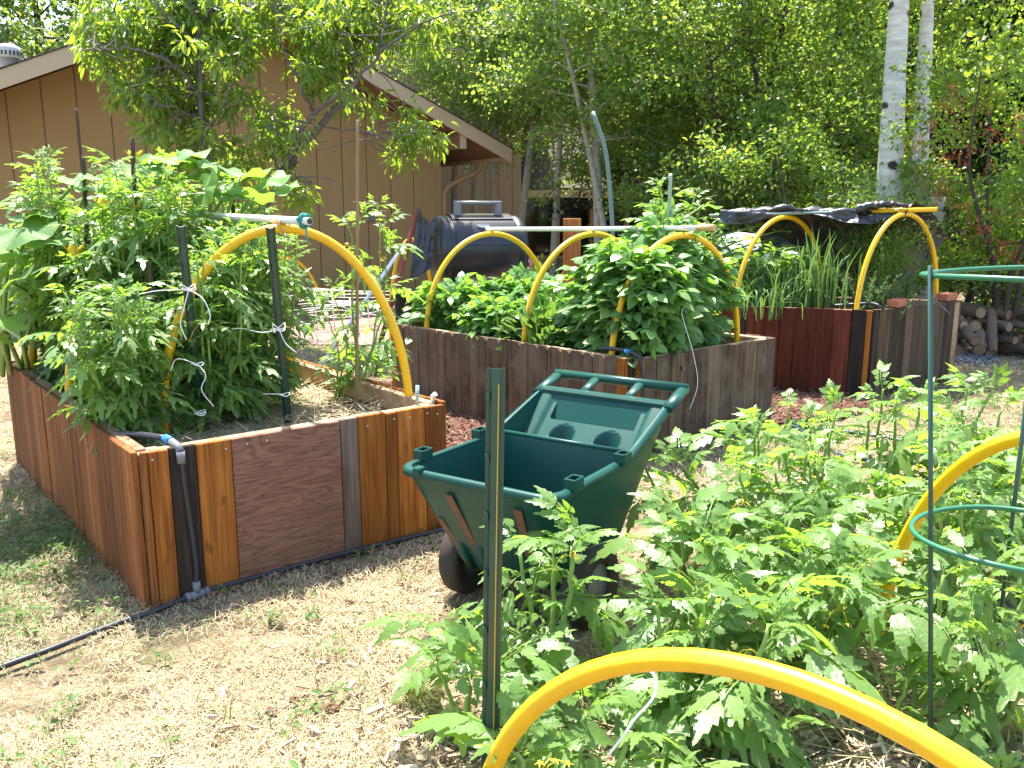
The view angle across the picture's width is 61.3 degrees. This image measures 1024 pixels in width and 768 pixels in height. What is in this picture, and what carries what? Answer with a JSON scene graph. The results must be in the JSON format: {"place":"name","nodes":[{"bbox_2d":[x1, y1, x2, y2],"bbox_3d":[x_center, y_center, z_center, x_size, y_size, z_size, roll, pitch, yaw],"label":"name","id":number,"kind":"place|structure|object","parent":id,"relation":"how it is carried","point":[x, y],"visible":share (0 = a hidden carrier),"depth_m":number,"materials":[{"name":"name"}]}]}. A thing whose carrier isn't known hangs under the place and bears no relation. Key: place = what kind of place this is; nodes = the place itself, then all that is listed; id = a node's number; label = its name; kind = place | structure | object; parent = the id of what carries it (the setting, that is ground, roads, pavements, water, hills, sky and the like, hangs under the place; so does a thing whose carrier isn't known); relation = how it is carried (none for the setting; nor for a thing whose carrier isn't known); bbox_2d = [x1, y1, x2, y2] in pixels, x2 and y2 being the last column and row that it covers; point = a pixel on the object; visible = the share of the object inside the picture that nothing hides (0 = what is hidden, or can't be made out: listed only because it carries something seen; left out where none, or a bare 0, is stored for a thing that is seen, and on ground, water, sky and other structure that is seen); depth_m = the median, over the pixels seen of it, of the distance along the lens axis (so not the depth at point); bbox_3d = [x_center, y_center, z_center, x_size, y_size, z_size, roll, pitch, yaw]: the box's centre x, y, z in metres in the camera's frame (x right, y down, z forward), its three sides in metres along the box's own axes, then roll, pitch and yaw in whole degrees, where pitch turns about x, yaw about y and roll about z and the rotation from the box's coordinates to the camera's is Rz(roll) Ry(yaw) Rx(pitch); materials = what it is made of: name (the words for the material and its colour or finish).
{"place":"outdoors","nodes":[
{"label":"outdoors","id":0,"kind":"place"},
{"bbox_2d":[0,272,1023,767],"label":"ground","id":1,"kind":"structure","parent":0,"point":[28,690],"depth_m":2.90,"materials":[{"name":"plant"}]},
{"bbox_2d":[0,0,69,58],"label":"forest tree","id":2,"kind":"object","parent":1,"relation":"on","point":[6,28],"visible":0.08,"depth_m":21.77,"materials":[{"name":"green plant"}]},
{"bbox_2d":[0,0,119,55],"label":"forest tree","id":3,"kind":"object","parent":1,"relation":"on","point":[34,6],"visible":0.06,"depth_m":24.64,"materials":[{"name":"green plant"}]},
{"bbox_2d":[62,0,279,236],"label":"peach tree","id":4,"kind":"object","parent":1,"relation":"on","point":[114,36],"visible":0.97,"depth_m":8.48,"materials":[{"name":"green plant"}]},
{"bbox_2d":[6,356,445,610],"bbox_3d":[-1.554,0.276,4.358,1.320,0.614,2.445,-9,14,-38],"label":"raised bed","id":5,"kind":"object","parent":1,"relation":"on","point":[269,499],"visible":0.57,"depth_m":3.43,"materials":[{"name":"brown wood"}]},
{"bbox_2d":[0,173,104,376],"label":"squash plant","id":6,"kind":"object","parent":5,"relation":"on","point":[34,230],"visible":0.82,"depth_m":3.96,"materials":[{"name":"green plant"}]},
{"bbox_2d":[0,144,143,402],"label":"tomato plant","id":7,"kind":"object","parent":5,"relation":"on","point":[30,282],"visible":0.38,"depth_m":4.13,"materials":[{"name":"green plant"}]},
{"bbox_2d":[13,273,213,457],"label":"tomato plant","id":8,"kind":"object","parent":5,"relation":"on","point":[146,399],"visible":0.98,"depth_m":3.41,"materials":[{"name":"green plant"}]},
{"bbox_2d":[31,160,221,404],"bbox_3d":[-1.708,-0.396,4.016,0.851,1.227,0.856,0,11,0],"label":"tomato plant","id":9,"kind":"object","parent":5,"relation":"on","point":[135,245],"visible":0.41,"depth_m":3.80,"materials":[{"name":"green plant"}]},
{"bbox_2d":[82,146,246,413],"bbox_3d":[-1.595,-0.440,4.121,0.705,1.310,0.806,0,11,0],"label":"tomato plant","id":10,"kind":"object","parent":5,"relation":"on","point":[146,204],"visible":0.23,"depth_m":3.88,"materials":[{"name":"green plant"}]},
{"bbox_2d":[176,225,205,423],"bbox_3d":[-1.321,-0.200,3.569,0.036,0.905,0.398,-3,12,-16],"label":"steel post","id":11,"kind":"object","parent":5,"relation":"on","point":[181,232],"visible":0.65,"depth_m":3.47,"materials":[{"name":"metal"}]},
{"bbox_2d":[4,371,396,446],"bbox_3d":[-1.553,0.047,4.308,1.384,0.152,2.368,-9,15,-39],"label":"loose straw","id":12,"kind":"object","parent":5,"relation":"on","point":[295,414],"visible":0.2,"depth_m":3.93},
{"bbox_2d":[64,148,300,273],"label":"squash plant","id":13,"kind":"object","parent":12,"relation":"on","point":[278,179],"visible":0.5,"depth_m":4.09,"materials":[{"name":"green plant"}]},
{"bbox_2d":[143,214,301,436],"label":"tomato plant","id":14,"kind":"object","parent":5,"relation":"on","point":[219,335],"visible":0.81,"depth_m":3.66,"materials":[{"name":"green plant"}]},
{"bbox_2d":[0,431,444,670],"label":"irrigation pipe","id":15,"kind":"object","parent":5,"relation":"attached to","point":[181,462],"visible":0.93,"depth_m":3.13,"materials":[{"name":"grey plastic"}]},
{"bbox_2d":[189,221,334,420],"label":"tomato plant","id":16,"kind":"object","parent":5,"relation":"on","point":[286,287],"visible":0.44,"depth_m":3.96,"materials":[{"name":"green plant"}]},
{"bbox_2d":[266,227,291,422],"bbox_3d":[-0.986,-0.216,3.669,0.036,0.897,0.392,-2,11,-10],"label":"steel post","id":17,"kind":"object","parent":5,"relation":"on","point":[275,288],"visible":0.94,"depth_m":3.62,"materials":[{"name":"metal"}]},
{"bbox_2d":[160,224,412,433],"bbox_3d":[-0.970,-0.136,3.751,1.086,1.099,0.039,-3,12,-17],"label":"conduit hoop","id":18,"kind":"object","parent":5,"relation":"attached to","point":[351,259],"visible":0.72,"depth_m":3.69,"materials":[{"name":"plastic"}]},
{"bbox_2d":[305,193,425,401],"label":"tomato plant","id":19,"kind":"object","parent":5,"relation":"on","point":[369,363],"visible":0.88,"depth_m":4.20,"materials":[{"name":"green plant"}]},
{"bbox_2d":[0,1,513,319],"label":"house","id":20,"kind":"structure","parent":1,"relation":"on","point":[44,95],"depth_m":12.96,"materials":[{"name":"beige"}]},
{"bbox_2d":[268,305,420,344],"bbox_3d":[1.037,-1.191,13.046,8.064,0.030,8.304,0,11,0],"label":"gravel bed","id":21,"kind":"object","parent":1,"relation":"on","point":[324,335],"visible":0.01,"depth_m":10.22,"materials":[{"name":"gravel"}]},
{"bbox_2d":[375,0,575,212],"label":"aspen tree","id":22,"kind":"object","parent":21,"relation":"on","point":[468,7],"visible":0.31,"depth_m":14.88,"materials":[{"name":"green plant"}]},
{"bbox_2d":[430,201,528,290],"bbox_3d":[-0.354,-1.123,8.953,0.980,1.515,0.698,-4,12,-20],"label":"compost tumbler","id":23,"kind":"object","parent":21,"relation":"on","point":[492,256],"visible":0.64,"depth_m":8.62,"materials":[{"name":"black plastic"}]},
{"bbox_2d":[453,221,517,244],"bbox_3d":[-0.262,-1.508,8.618,0.640,0.238,0.158,-4,12,-20],"label":"door panel","id":24,"kind":"structure","parent":23,"relation":"in","point":[463,229],"depth_m":8.57,"materials":[{"name":"grey metal"}]},
{"bbox_2d":[434,0,644,275],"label":"aspen tree","id":25,"kind":"object","parent":21,"relation":"on","point":[554,239],"visible":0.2,"depth_m":14.20,"materials":[{"name":"green plant"}]},
{"bbox_2d":[443,0,728,237],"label":"leafy tree","id":26,"kind":"object","parent":21,"relation":"on","point":[542,117],"visible":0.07,"depth_m":14.59,"materials":[{"name":"green plant"}]},
{"bbox_2d":[461,0,737,244],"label":"aspen tree","id":27,"kind":"object","parent":21,"relation":"on","point":[590,87],"visible":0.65,"depth_m":11.87,"materials":[{"name":"green plant"}]},
{"bbox_2d":[517,0,864,219],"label":"leafy tree","id":28,"kind":"object","parent":21,"relation":"on","point":[578,170],"visible":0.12,"depth_m":14.22,"materials":[{"name":"green plant"}]},
{"bbox_2d":[554,0,833,212],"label":"aspen tree","id":29,"kind":"object","parent":21,"relation":"on","point":[689,139],"visible":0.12,"depth_m":12.31,"materials":[{"name":"green plant"}]},
{"bbox_2d":[485,0,955,239],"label":"leafy tree","id":30,"kind":"object","parent":21,"relation":"on","point":[807,81],"visible":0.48,"depth_m":11.20,"materials":[{"name":"green plant"}]},
{"bbox_2d":[652,119,856,295],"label":"shrub","id":31,"kind":"object","parent":21,"relation":"on","point":[733,187],"visible":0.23,"depth_m":10.24,"materials":[{"name":"green plant"}]},
{"bbox_2d":[581,0,939,219],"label":"leafy tree","id":32,"kind":"object","parent":21,"relation":"on","point":[863,141],"visible":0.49,"depth_m":11.25,"materials":[{"name":"green plant"}]},
{"bbox_2d":[682,103,941,296],"bbox_3d":[3.381,-1.847,10.130,2.711,2.602,2.850,4,12,19],"label":"shrub","id":33,"kind":"object","parent":21,"relation":"on","point":[792,145],"visible":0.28,"depth_m":9.51,"materials":[{"name":"green plant"}]},
{"bbox_2d":[683,0,979,205],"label":"leafy tree","id":34,"kind":"object","parent":21,"relation":"on","point":[875,70],"visible":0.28,"depth_m":11.64,"materials":[{"name":"green plant"}]},
{"bbox_2d":[230,0,511,343],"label":"peach tree","id":35,"kind":"object","parent":1,"relation":"on","point":[307,24],"visible":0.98,"depth_m":8.51,"materials":[{"name":"green plant"}]},
{"bbox_2d":[375,206,419,351],"bbox_3d":[-1.123,-0.997,8.466,0.514,1.457,0.052,-5,12,-25],"label":"leaning pole","id":36,"kind":"object","parent":1,"relation":"on","point":[403,261],"visible":0.58,"depth_m":8.44,"materials":[{"name":"metal"}]},
{"bbox_2d":[410,208,436,281],"bbox_3d":[-0.855,-1.360,8.438,0.307,0.719,0.088,-6,13,-28],"label":"black netting","id":37,"kind":"object","parent":36,"relation":"hanging from","point":[424,227],"visible":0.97,"depth_m":8.46,"materials":[{"name":"fabric"}]},
{"bbox_2d":[334,0,544,215],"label":"house","id":38,"kind":"structure","parent":1,"relation":"on","point":[508,192],"depth_m":18.99,"materials":[{"name":"beige"}]},
{"bbox_2d":[370,0,536,212],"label":"aspen tree","id":39,"kind":"object","parent":1,"relation":"on","point":[454,189],"visible":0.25,"depth_m":15.07,"materials":[{"name":"green plant"}]},
{"bbox_2d":[368,0,563,284],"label":"aspen tree","id":40,"kind":"object","parent":1,"relation":"on","point":[474,196],"visible":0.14,"depth_m":15.65,"materials":[{"name":"green plant"}]},
{"bbox_2d":[356,602,620,767],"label":"tomato plant","id":41,"kind":"object","parent":1,"relation":"on","point":[455,636],"visible":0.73,"depth_m":2.21,"materials":[{"name":"green plant"}]},
{"bbox_2d":[481,368,505,767],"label":"steel post","id":42,"kind":"object","parent":1,"relation":"on","point":[494,486],"visible":0.9,"depth_m":1.86,"materials":[{"name":"metal"}]},
{"bbox_2d":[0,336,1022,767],"bbox_3d":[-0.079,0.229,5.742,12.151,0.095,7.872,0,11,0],"label":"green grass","id":43,"kind":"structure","parent":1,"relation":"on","point":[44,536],"depth_m":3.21,"materials":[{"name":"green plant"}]},
{"bbox_2d":[0,362,1023,767],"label":"ground weeds","id":44,"kind":"object","parent":1,"relation":"on","point":[270,612],"visible":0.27,"depth_m":3.07,"materials":[{"name":"green plant"}]},
{"bbox_2d":[437,0,627,223],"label":"aspen tree","id":45,"kind":"object","parent":1,"relation":"on","point":[523,203],"visible":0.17,"depth_m":14.91,"materials":[{"name":"green plant"}]},
{"bbox_2d":[403,369,689,630],"bbox_3d":[0.154,0.415,3.199,0.642,0.738,1.076,7,13,33],"label":"garden cart","id":46,"kind":"object","parent":1,"relation":"on","point":[584,451],"visible":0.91,"depth_m":3.13,"materials":[{"name":"green plastic"}]},
{"bbox_2d":[460,0,690,247],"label":"aspen tree","id":47,"kind":"object","parent":1,"relation":"on","point":[582,119],"visible":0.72,"depth_m":11.93,"materials":[{"name":"green plant"}]},
{"bbox_2d":[391,320,775,453],"bbox_3d":[0.419,-0.084,6.158,1.384,0.614,2.427,-11,16,-44],"label":"raised bed","id":48,"kind":"object","parent":1,"relation":"on","point":[448,367],"visible":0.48,"depth_m":5.54,"materials":[{"name":"brown wood"}]},
{"bbox_2d":[397,271,498,344],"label":"potato plant","id":49,"kind":"object","parent":48,"relation":"on","point":[448,302],"visible":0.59,"depth_m":6.36,"materials":[{"name":"green plant"}]},
{"bbox_2d":[447,283,540,348],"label":"potato plant","id":50,"kind":"object","parent":48,"relation":"on","point":[481,313],"visible":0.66,"depth_m":5.93,"materials":[{"name":"green plant"}]},
{"bbox_2d":[449,262,561,338],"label":"potato plant","id":51,"kind":"object","parent":48,"relation":"on","point":[505,284],"visible":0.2,"depth_m":6.35,"materials":[{"name":"green plant"}]},
{"bbox_2d":[491,307,570,351],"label":"leafy greens","id":52,"kind":"object","parent":48,"relation":"on","point":[540,316],"visible":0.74,"depth_m":5.58,"materials":[{"name":"green plant"}]},
{"bbox_2d":[542,223,730,375],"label":"potato plant","id":53,"kind":"object","parent":48,"relation":"on","point":[602,274],"visible":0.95,"depth_m":5.15,"materials":[{"name":"green plant"}]},
{"bbox_2d":[620,188,705,322],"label":"potato plant","id":54,"kind":"object","parent":48,"relation":"on","point":[648,220],"visible":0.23,"depth_m":5.47,"materials":[{"name":"green plant"}]},
{"bbox_2d":[609,232,739,354],"bbox_3d":[1.056,-0.434,5.435,1.254,1.024,0.039,-9,15,-39],"label":"conduit hoop","id":55,"kind":"object","parent":48,"relation":"attached to","point":[707,244],"visible":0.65,"depth_m":5.32,"materials":[{"name":"plastic"}]},
{"bbox_2d":[616,224,754,352],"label":"potato plant","id":56,"kind":"object","parent":48,"relation":"on","point":[735,297],"visible":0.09,"depth_m":5.59,"materials":[{"name":"green plant"}]},
{"bbox_2d":[540,151,708,275],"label":"shrub","id":57,"kind":"object","parent":1,"relation":"on","point":[586,203],"visible":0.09,"depth_m":13.33,"materials":[{"name":"green plant"}]},
{"bbox_2d":[521,122,837,271],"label":"house","id":58,"kind":"structure","parent":1,"relation":"on","point":[539,243],"depth_m":20.39,"materials":[{"name":"beige"}]},
{"bbox_2d":[525,198,552,254],"bbox_3d":[0.615,-3.767,20.458,0.710,1.420,0.040,0,11,0],"label":"window","id":59,"kind":"structure","parent":58,"relation":"in","point":[539,241],"depth_m":20.44,"materials":[{"name":"black"}]},
{"bbox_2d":[584,165,774,256],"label":"shrub","id":60,"kind":"object","parent":1,"relation":"on","point":[634,194],"visible":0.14,"depth_m":11.03,"materials":[{"name":"green plant"}]},
{"bbox_2d":[483,647,992,767],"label":"conduit hoop","id":61,"kind":"object","parent":1,"relation":"on","point":[932,746],"visible":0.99,"depth_m":1.31,"materials":[{"name":"plastic"}]},
{"bbox_2d":[565,484,1023,767],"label":"garden plot","id":62,"kind":"object","parent":1,"relation":"on","point":[877,752],"visible":0.06,"depth_m":2.35,"materials":[{"name":"soil"}]},
{"bbox_2d":[461,485,649,731],"bbox_3d":[0.141,0.654,2.453,0.589,0.705,0.615,0,11,0],"label":"tomato plant","id":63,"kind":"object","parent":62,"relation":"on","point":[546,573],"visible":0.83,"depth_m":2.43,"materials":[{"name":"green plant"}]},
{"bbox_2d":[396,651,748,767],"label":"tomato plant","id":64,"kind":"object","parent":62,"relation":"on","point":[543,728],"visible":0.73,"depth_m":1.92,"materials":[{"name":"green plant"}]},
{"bbox_2d":[150,490,1023,767],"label":"wood chips","id":65,"kind":"object","parent":62,"relation":"on","point":[429,691],"visible":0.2,"depth_m":2.33,"materials":[{"name":"wood"}]},
{"bbox_2d":[556,480,837,759],"bbox_3d":[0.501,0.700,2.511,0.682,0.801,0.832,-4,12,-18],"label":"tomato plant","id":66,"kind":"object","parent":62,"relation":"on","point":[726,547],"visible":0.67,"depth_m":2.38,"materials":[{"name":"green plant"}]},
{"bbox_2d":[625,404,816,569],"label":"tomato plant","id":67,"kind":"object","parent":62,"relation":"on","point":[702,439],"visible":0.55,"depth_m":3.42,"materials":[{"name":"green plant"}]},
{"bbox_2d":[590,544,886,767],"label":"tomato plant","id":68,"kind":"object","parent":62,"relation":"on","point":[758,728],"visible":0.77,"depth_m":2.16,"materials":[{"name":"green plant"}]},
{"bbox_2d":[663,437,895,662],"bbox_3d":[0.875,0.571,2.978,0.780,0.698,0.727,4,12,17],"label":"tomato plant","id":69,"kind":"object","parent":62,"relation":"on","point":[758,531],"visible":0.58,"depth_m":2.91,"materials":[{"name":"green plant"}]},
{"bbox_2d":[560,497,1023,767],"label":"loose straw","id":70,"kind":"object","parent":62,"relation":"on","point":[851,720],"visible":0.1,"depth_m":2.31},
{"bbox_2d":[728,379,889,529],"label":"tomato plant","id":71,"kind":"object","parent":62,"relation":"on","point":[813,407],"visible":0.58,"depth_m":3.86,"materials":[{"name":"green plant"}]},
{"bbox_2d":[692,424,926,625],"bbox_3d":[1.059,0.551,3.137,0.855,0.784,0.610,7,13,31],"label":"tomato plant","id":72,"kind":"object","parent":62,"relation":"on","point":[762,486],"visible":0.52,"depth_m":3.12,"materials":[{"name":"green plant"}]},
{"bbox_2d":[728,493,977,694],"bbox_3d":[1.024,0.734,2.553,0.662,0.760,0.810,-11,16,-44],"label":"tomato plant","id":73,"kind":"object","parent":62,"relation":"on","point":[842,640],"visible":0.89,"depth_m":2.44,"materials":[{"name":"green plant"}]},
{"bbox_2d":[805,360,964,524],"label":"tomato plant","id":74,"kind":"object","parent":62,"relation":"on","point":[896,463],"visible":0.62,"depth_m":3.95,"materials":[{"name":"green plant"}]},
{"bbox_2d":[875,643,977,753],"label":"tomato plant","id":75,"kind":"object","parent":62,"relation":"on","point":[916,714],"visible":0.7,"depth_m":2.24,"materials":[{"name":"green plant"}]},
{"bbox_2d":[853,518,1023,766],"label":"tomato plant","id":76,"kind":"object","parent":62,"relation":"on","point":[994,696],"visible":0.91,"depth_m":2.18,"materials":[{"name":"green plant"}]},
{"bbox_2d":[856,425,1023,667],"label":"tomato plant","id":77,"kind":"object","parent":62,"relation":"on","point":[978,531],"visible":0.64,"depth_m":2.80,"materials":[{"name":"green plant"}]},
{"bbox_2d":[883,391,1023,644],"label":"tomato plant","id":78,"kind":"object","parent":62,"relation":"on","point":[988,550],"visible":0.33,"depth_m":3.00,"materials":[{"name":"green plant"}]},
{"bbox_2d":[893,362,1023,540],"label":"tomato plant","id":79,"kind":"object","parent":62,"relation":"on","point":[969,430],"visible":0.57,"depth_m":3.65,"materials":[{"name":"green plant"}]},
{"bbox_2d":[909,265,1023,767],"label":"tomato cage","id":80,"kind":"object","parent":62,"relation":"on","point":[930,274],"visible":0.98,"depth_m":2.02,"materials":[{"name":"green metal"}]},
{"bbox_2d":[703,295,960,397],"bbox_3d":[2.251,-0.357,7.296,2.844,0.704,1.107,4,12,19],"label":"raised bed","id":81,"kind":"object","parent":1,"relation":"on","point":[814,347],"visible":0.44,"depth_m":6.73,"materials":[{"name":"brown wood"}]},
{"bbox_2d":[722,234,822,317],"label":"carrot plant","id":82,"kind":"object","parent":81,"relation":"on","point":[783,253],"visible":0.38,"depth_m":6.99,"materials":[{"name":"green plant"}]},
{"bbox_2d":[721,247,825,318],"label":"garlic clump","id":83,"kind":"object","parent":81,"relation":"on","point":[758,282],"visible":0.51,"depth_m":6.91,"materials":[{"name":"green plant"}]},
{"bbox_2d":[736,215,823,307],"bbox_3d":[2.250,-0.877,7.192,1.192,1.044,0.039,-8,14,-35],"label":"conduit hoop","id":84,"kind":"object","parent":81,"relation":"attached to","point":[800,222],"visible":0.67,"depth_m":6.95,"materials":[{"name":"plastic"}]},
{"bbox_2d":[709,211,841,216],"bbox_3d":[2.240,-1.400,7.092,1.220,0.057,0.024,4,12,19],"label":"ridge pipe","id":85,"kind":"object","parent":84,"relation":"on","point":[784,213],"visible":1,"depth_m":7.07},
{"bbox_2d":[715,202,943,284],"bbox_3d":[2.639,-1.160,7.215,1.809,0.691,0.580,4,12,19],"label":"shade netting","id":86,"kind":"object","parent":85,"relation":"on","point":[847,216],"visible":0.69,"depth_m":7.22,"materials":[{"name":"fabric"}]},
{"bbox_2d":[776,223,862,308],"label":"onion clump","id":87,"kind":"object","parent":81,"relation":"on","point":[814,269],"visible":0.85,"depth_m":6.81,"materials":[{"name":"green plant"}]},
{"bbox_2d":[821,198,951,308],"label":"asparagus fern","id":88,"kind":"object","parent":81,"relation":"on","point":[882,260],"visible":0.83,"depth_m":7.02,"materials":[{"name":"green plant"}]},
{"bbox_2d":[854,212,938,308],"bbox_3d":[3.097,-0.830,6.895,1.192,1.069,0.039,-8,14,-35],"label":"conduit hoop","id":89,"kind":"object","parent":81,"relation":"attached to","point":[887,223],"visible":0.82,"depth_m":6.66,"materials":[{"name":"plastic"}]},
{"bbox_2d":[749,0,1023,243],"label":"leafy tree","id":90,"kind":"object","parent":1,"relation":"on","point":[965,54],"visible":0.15,"depth_m":12.19,"materials":[{"name":"green plant"}]},
{"bbox_2d":[876,0,909,297],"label":"aspen tree","id":91,"kind":"object","parent":1,"relation":"on","point":[897,33],"visible":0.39,"depth_m":9.20,"materials":[{"name":"white plant"}]},
{"bbox_2d":[762,0,1023,274],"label":"forest tree","id":92,"kind":"object","parent":1,"relation":"on","point":[949,116],"visible":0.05,"depth_m":17.38,"materials":[{"name":"green plant"}]},
{"bbox_2d":[826,157,965,297],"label":"shrub","id":93,"kind":"object","parent":1,"relation":"on","point":[910,287],"visible":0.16,"depth_m":8.39,"materials":[{"name":"green plant"}]},
{"bbox_2d":[812,0,1023,275],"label":"forest tree","id":94,"kind":"object","parent":1,"relation":"on","point":[992,152],"visible":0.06,"depth_m":16.99,"materials":[{"name":"green plant"}]},
{"bbox_2d":[906,0,933,291],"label":"aspen tree","id":95,"kind":"object","parent":1,"relation":"on","point":[926,23],"visible":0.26,"depth_m":9.53,"materials":[{"name":"white plant"}]},
{"bbox_2d":[818,29,1023,355],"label":"shrub","id":96,"kind":"object","parent":1,"relation":"on","point":[988,233],"visible":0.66,"depth_m":8.51,"materials":[{"name":"green plant"}]},
{"bbox_2d":[852,0,1023,130],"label":"leafy tree","id":97,"kind":"object","parent":1,"relation":"on","point":[984,65],"visible":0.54,"depth_m":11.70,"materials":[{"name":"green plant"}]},
{"bbox_2d":[863,127,1023,332],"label":"shrub","id":98,"kind":"object","parent":1,"relation":"on","point":[963,188],"visible":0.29,"depth_m":9.24,"materials":[{"name":"green plant"}]},
{"bbox_2d":[880,431,1019,634],"bbox_3d":[1.420,0.667,2.229,0.039,1.119,1.233,-4,12,-21],"label":"conduit hoop","id":99,"kind":"object","parent":1,"relation":"on","point":[947,478],"visible":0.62,"depth_m":2.50,"materials":[{"name":"plastic"}]},
{"bbox_2d":[912,184,1023,331],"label":"shrub","id":100,"kind":"object","parent":1,"relation":"on","point":[1010,249],"visible":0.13,"depth_m":9.86,"materials":[{"name":"green plant"}]},
{"bbox_2d":[378,380,880,447],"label":"mulch path","id":101,"kind":"structure","parent":0,"point":[455,421],"depth_m":6.05,"materials":[{"name":"brown wood"}]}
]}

